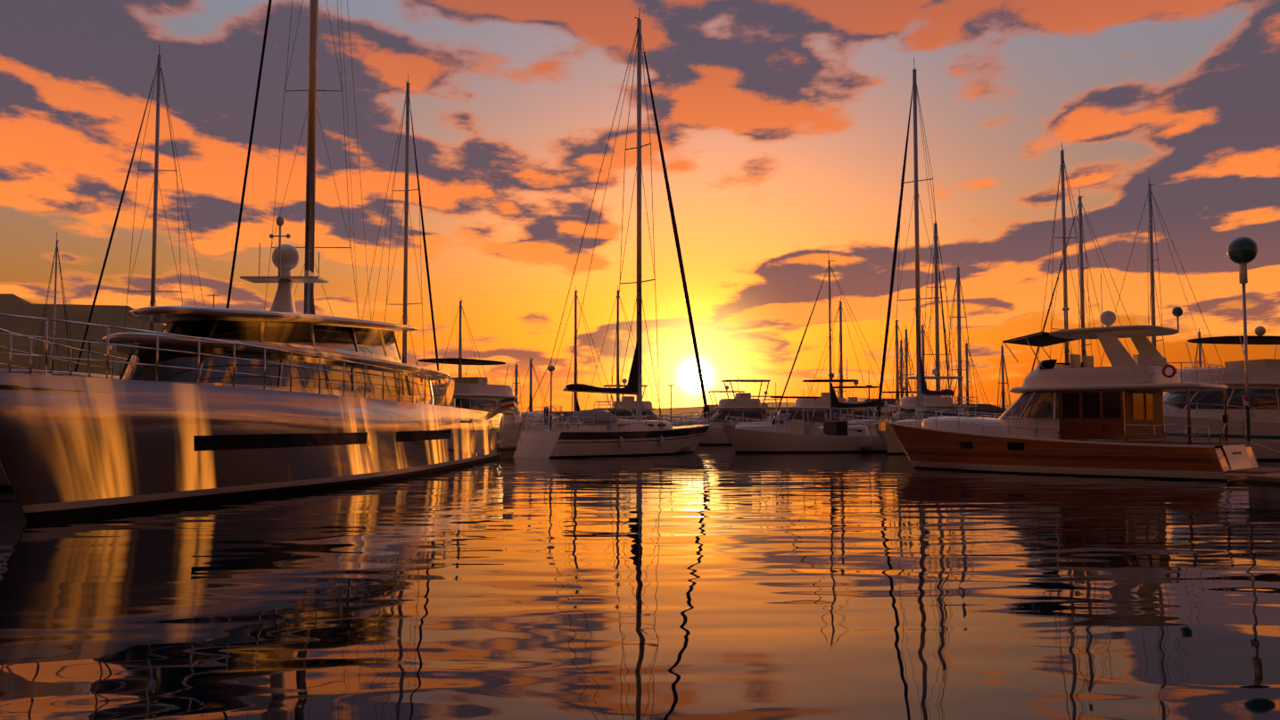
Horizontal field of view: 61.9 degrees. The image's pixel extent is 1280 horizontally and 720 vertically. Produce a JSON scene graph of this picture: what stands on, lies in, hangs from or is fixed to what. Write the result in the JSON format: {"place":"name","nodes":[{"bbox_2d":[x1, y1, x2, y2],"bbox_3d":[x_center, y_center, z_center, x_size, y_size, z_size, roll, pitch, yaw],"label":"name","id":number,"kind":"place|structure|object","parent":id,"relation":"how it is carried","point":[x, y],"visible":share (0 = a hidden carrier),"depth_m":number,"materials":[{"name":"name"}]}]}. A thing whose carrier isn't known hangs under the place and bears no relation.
{"place":"outdoors","nodes":[
{"label":"outdoors","id":0,"kind":"place"},
{"bbox_2d":[0,293,1009,420],"bbox_3d":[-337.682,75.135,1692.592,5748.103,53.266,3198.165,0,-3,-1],"label":"hills","id":1,"kind":"structure","parent":0,"point":[107,315],"depth_m":113.12,"materials":[{"name":"brown"}]},
{"bbox_2d":[0,445,1279,719],"bbox_3d":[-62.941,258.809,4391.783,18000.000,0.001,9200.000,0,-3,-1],"label":"water","id":2,"kind":"structure","parent":0,"point":[714,582],"depth_m":10.54,"materials":[{"name":"orange liquid"}]},
{"bbox_2d":[33,232,74,371],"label":"sailboat","id":3,"kind":"object","parent":2,"relation":"on","point":[54,309],"visible":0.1,"depth_m":89.57,"materials":[{"name":"black metal"}]},
{"bbox_2d":[0,369,120,489],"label":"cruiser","id":4,"kind":"object","parent":2,"relation":"on","point":[4,483],"visible":0.06,"depth_m":29.20,"materials":[{"name":"white"}]},
{"bbox_2d":[74,44,204,375],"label":"sailboat","id":5,"kind":"object","parent":2,"relation":"on","point":[152,291],"visible":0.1,"depth_m":70.00,"materials":[{"name":"black metal"}]},
{"bbox_2d":[0,215,503,521],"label":"yacht","id":6,"kind":"object","parent":2,"relation":"on","point":[192,404],"visible":0.96,"depth_m":24.21,"materials":[{"name":"white"}]},
{"bbox_2d":[226,0,371,320],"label":"sailboat","id":7,"kind":"object","parent":2,"relation":"on","point":[309,308],"visible":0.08,"depth_m":58.14,"materials":[{"name":"black metal"}]},
{"bbox_2d":[362,77,440,382],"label":"sailboat","id":8,"kind":"object","parent":2,"relation":"on","point":[407,103],"visible":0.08,"depth_m":78.33,"materials":[{"name":"black metal"}]},
{"bbox_2d":[437,300,488,383],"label":"sailboat","id":9,"kind":"object","parent":2,"relation":"on","point":[460,308],"visible":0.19,"depth_m":152.54,"materials":[{"name":"black metal"}]},
{"bbox_2d":[416,357,562,445],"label":"cruiser","id":10,"kind":"object","parent":2,"relation":"on","point":[477,393],"visible":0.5,"depth_m":66.83,"materials":[{"name":"white"}]},
{"bbox_2d":[512,363,521,406],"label":"sailboat","id":11,"kind":"object","parent":2,"relation":"on","point":[516,383],"visible":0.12,"depth_m":224.21,"materials":[{"name":"black"}]},
{"bbox_2d":[517,357,549,411],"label":"sailboat","id":12,"kind":"object","parent":2,"relation":"on","point":[531,365],"visible":0.15,"depth_m":192.71,"materials":[{"name":"black metal"}]},
{"bbox_2d":[533,411,582,425],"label":"cruiser","id":13,"kind":"object","parent":2,"relation":"on","point":[565,413],"visible":0.02,"depth_m":127.93,"materials":[{"name":"white"}]},
{"bbox_2d":[541,289,613,411],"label":"sailboat","id":14,"kind":"object","parent":2,"relation":"on","point":[576,407],"visible":0.23,"depth_m":143.89,"materials":[{"name":"black metal"}]},
{"bbox_2d":[513,8,710,457],"bbox_3d":[-0.658,-7.058,58.557,4.556,25.602,14.105,-3,-5,43],"label":"sailboat","id":15,"kind":"object","parent":2,"relation":"on","point":[597,433],"visible":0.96,"depth_m":56.88,"materials":[{"name":"white"}]},
{"bbox_2d":[584,285,660,414],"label":"sailboat","id":16,"kind":"object","parent":2,"relation":"on","point":[617,348],"visible":0.19,"depth_m":147.47,"materials":[{"name":"black metal"}]},
{"bbox_2d":[593,378,701,422],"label":"cruiser","id":17,"kind":"object","parent":2,"relation":"on","point":[622,406],"visible":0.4,"depth_m":98.29,"materials":[{"name":"white"}]},
{"bbox_2d":[658,375,745,421],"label":"cruiser","id":18,"kind":"object","parent":2,"relation":"on","point":[713,410],"visible":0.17,"depth_m":116.90,"materials":[{"name":"white"}]},
{"bbox_2d":[659,379,781,445],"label":"cruiser","id":19,"kind":"object","parent":2,"relation":"on","point":[741,405],"visible":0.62,"depth_m":82.81,"materials":[{"name":"white"}]},
{"bbox_2d":[751,382,781,419],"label":"cruiser","id":20,"kind":"object","parent":2,"relation":"on","point":[768,412],"visible":0.15,"depth_m":138.82,"materials":[{"name":"white"}]},
{"bbox_2d":[725,406,841,430],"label":"cruiser","id":21,"kind":"object","parent":2,"relation":"on","point":[820,414],"visible":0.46,"depth_m":74.20,"materials":[{"name":"white"}]},
{"bbox_2d":[722,396,871,453],"bbox_3d":[8.921,3.833,61.964,8.750,4.254,2.800,1,-3,-16],"label":"boat","id":22,"kind":"object","parent":2,"relation":"on","point":[798,436],"visible":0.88,"depth_m":60.84,"materials":[{"name":"white"}]},
{"bbox_2d":[767,358,869,421],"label":"cruiser","id":23,"kind":"object","parent":2,"relation":"on","point":[823,400],"visible":0.23,"depth_m":86.54,"materials":[{"name":"white"}]},
{"bbox_2d":[769,375,890,419],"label":"cruiser","id":24,"kind":"object","parent":2,"relation":"on","point":[858,411],"visible":0.21,"depth_m":102.19,"materials":[{"name":"white"}]},
{"bbox_2d":[769,250,903,452],"bbox_3d":[12.073,-0.294,64.581,8.587,12.801,3.236,0,-3,7],"label":"sailboat","id":25,"kind":"object","parent":2,"relation":"on","point":[872,439],"visible":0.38,"depth_m":64.15,"materials":[{"name":"black"}]},
{"bbox_2d":[808,297,871,408],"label":"sailboat","id":26,"kind":"object","parent":2,"relation":"on","point":[840,355],"visible":0.1,"depth_m":147.78,"materials":[{"name":"black metal"}]},
{"bbox_2d":[834,366,847,401],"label":"sailboat","id":27,"kind":"object","parent":2,"relation":"on","point":[839,384],"visible":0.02,"depth_m":208.17,"materials":[{"name":"black metal"}]},
{"bbox_2d":[499,384,1279,499],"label":"docks","id":28,"kind":"object","parent":2,"relation":"on","point":[1265,486],"visible":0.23,"depth_m":24.66,"materials":[{"name":"brown wood"}]},
{"bbox_2d":[500,395,1279,453],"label":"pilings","id":29,"kind":"object","parent":28,"relation":"on","point":[508,402],"visible":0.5,"depth_m":52.48,"materials":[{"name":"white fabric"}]},
{"bbox_2d":[873,379,916,420],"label":"cruiser","id":30,"kind":"object","parent":2,"relation":"on","point":[897,402],"visible":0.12,"depth_m":123.87,"materials":[{"name":"white"}]},
{"bbox_2d":[875,315,916,400],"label":"sailboat","id":31,"kind":"object","parent":2,"relation":"on","point":[897,377],"visible":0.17,"depth_m":145.24,"materials":[{"name":"black metal"}]},
{"bbox_2d":[895,339,905,400],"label":"sailboat","id":32,"kind":"object","parent":2,"relation":"on","point":[901,360],"visible":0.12,"depth_m":183.18,"materials":[{"name":"black metal"}]},
{"bbox_2d":[834,360,977,433],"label":"cruiser","id":33,"kind":"object","parent":2,"relation":"on","point":[939,402],"visible":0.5,"depth_m":78.96,"materials":[{"name":"white"}]},
{"bbox_2d":[899,324,916,397],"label":"sailboat","id":34,"kind":"object","parent":2,"relation":"on","point":[906,374],"visible":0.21,"depth_m":164.88,"materials":[{"name":"black metal"}]},
{"bbox_2d":[903,324,945,396],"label":"sailboat","id":35,"kind":"object","parent":2,"relation":"on","point":[922,340],"visible":0.06,"depth_m":168.42,"materials":[{"name":"black metal"}]},
{"bbox_2d":[872,57,983,454],"bbox_3d":[16.785,-5.931,63.264,4.556,23.901,14.102,-2,-4,36],"label":"sailboat","id":36,"kind":"object","parent":2,"relation":"on","point":[890,441],"visible":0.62,"depth_m":62.22,"materials":[{"name":"white"}]},
{"bbox_2d":[923,217,955,401],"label":"sailboat","id":37,"kind":"object","parent":2,"relation":"on","point":[937,332],"visible":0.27,"depth_m":95.55,"materials":[{"name":"black metal"}]},
{"bbox_2d":[941,266,980,416],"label":"sailboat","id":38,"kind":"object","parent":2,"relation":"on","point":[959,327],"visible":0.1,"depth_m":110.60,"materials":[{"name":"black metal"}]},
{"bbox_2d":[952,339,994,417],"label":"sailboat","id":39,"kind":"object","parent":2,"relation":"on","point":[967,375],"visible":0.27,"depth_m":189.98,"materials":[{"name":"black metal"}]},
{"bbox_2d":[996,342,1011,417],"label":"sailboat","id":40,"kind":"object","parent":2,"relation":"on","point":[1003,367],"visible":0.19,"depth_m":222.88,"materials":[{"name":"black metal"}]},
{"bbox_2d":[1037,143,1103,363],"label":"sailboat","id":41,"kind":"object","parent":2,"relation":"on","point":[1064,253],"visible":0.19,"depth_m":75.74,"materials":[{"name":"black metal"}]},
{"bbox_2d":[877,272,1279,480],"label":"wooden yacht","id":42,"kind":"object","parent":2,"relation":"on","point":[1075,416],"visible":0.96,"depth_m":34.99,"materials":[{"name":"brown"}]},
{"bbox_2d":[1031,189,1131,371],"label":"sailboat","id":43,"kind":"object","parent":2,"relation":"on","point":[1082,289],"visible":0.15,"depth_m":90.87,"materials":[{"name":"black metal"}]},
{"bbox_2d":[1099,179,1223,367],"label":"sailboat","id":44,"kind":"object","parent":2,"relation":"on","point":[1152,268],"visible":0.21,"depth_m":85.96,"materials":[{"name":"black metal"}]},
{"bbox_2d":[1193,328,1205,368],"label":"sailboat","id":45,"kind":"object","parent":2,"relation":"on","point":[1200,350],"visible":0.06,"depth_m":189.62,"materials":[{"name":"black metal"}]},
{"bbox_2d":[1131,325,1279,460],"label":"cruiser","id":46,"kind":"object","parent":2,"relation":"on","point":[1206,408],"visible":0.35,"depth_m":48.62,"materials":[{"name":"white"}]},
{"bbox_2d":[1227,236,1257,441],"bbox_3d":[22.874,-0.300,40.269,1.040,8.770,1.024,0,-3,-1],"label":"lamp post","id":47,"kind":"object","parent":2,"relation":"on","point":[1242,251],"visible":0.98,"depth_m":40.22,"materials":[{"name":"metal"}]},
{"bbox_2d":[0,0,1279,412],"label":"sky","id":48,"kind":"structure","parent":0,"point":[783,124],"materials":[{"name":"orange"}]}
]}

